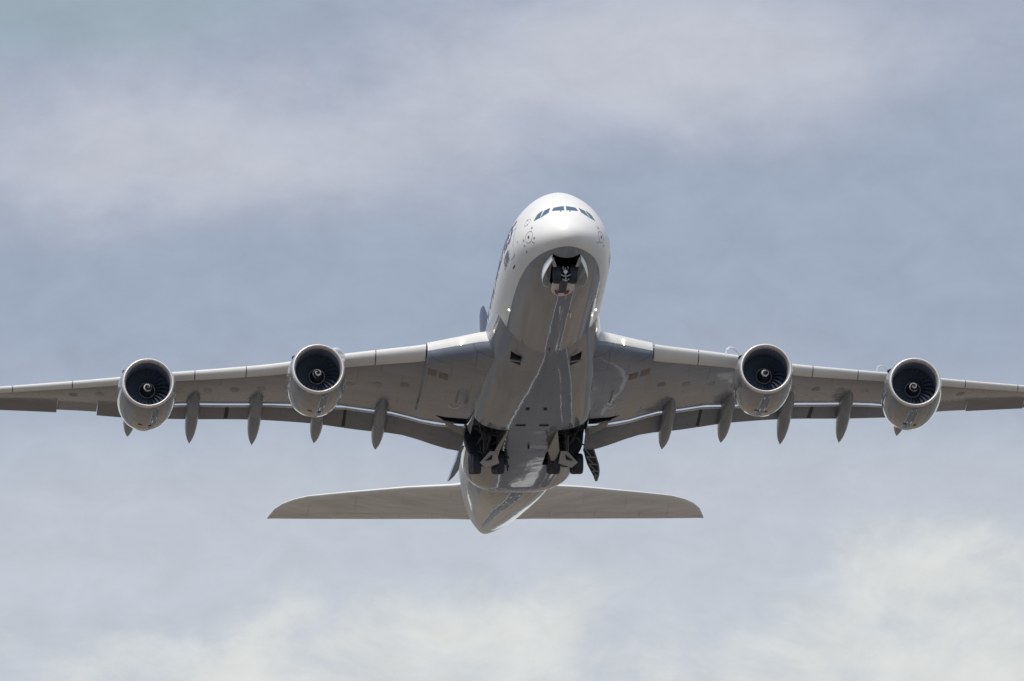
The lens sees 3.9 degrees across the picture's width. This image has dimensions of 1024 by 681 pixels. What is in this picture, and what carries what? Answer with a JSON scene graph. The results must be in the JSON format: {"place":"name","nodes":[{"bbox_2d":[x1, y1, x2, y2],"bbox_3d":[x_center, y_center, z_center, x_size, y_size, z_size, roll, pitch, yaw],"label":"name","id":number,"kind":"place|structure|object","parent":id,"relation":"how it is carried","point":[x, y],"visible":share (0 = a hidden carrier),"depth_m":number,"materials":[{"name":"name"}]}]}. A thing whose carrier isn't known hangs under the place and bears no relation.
{"place":"outdoors","nodes":[
{"label":"outdoors","id":0,"kind":"place"},
{"bbox_2d":[0,193,1023,533],"bbox_3d":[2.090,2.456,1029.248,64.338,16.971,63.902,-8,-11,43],"label":"airliner","id":1,"kind":"object","parent":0,"point":[532,379],"visible":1,"depth_m":1015.46,"materials":[{"name":"paint"}]},
{"bbox_2d":[447,446,463,480],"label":"wing gear door","id":2,"kind":"structure","parent":1,"relation":"in","point":[454,469],"depth_m":1017.40,"materials":[{"name":"grey paint"}]},
{"bbox_2d":[583,448,599,480],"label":"wing gear door","id":3,"kind":"structure","parent":1,"relation":"in","point":[590,455],"depth_m":1017.40,"materials":[{"name":"grey metal"}]},
{"bbox_2d":[0,0,1023,680],"label":"sky","id":4,"kind":"structure","parent":0,"point":[186,185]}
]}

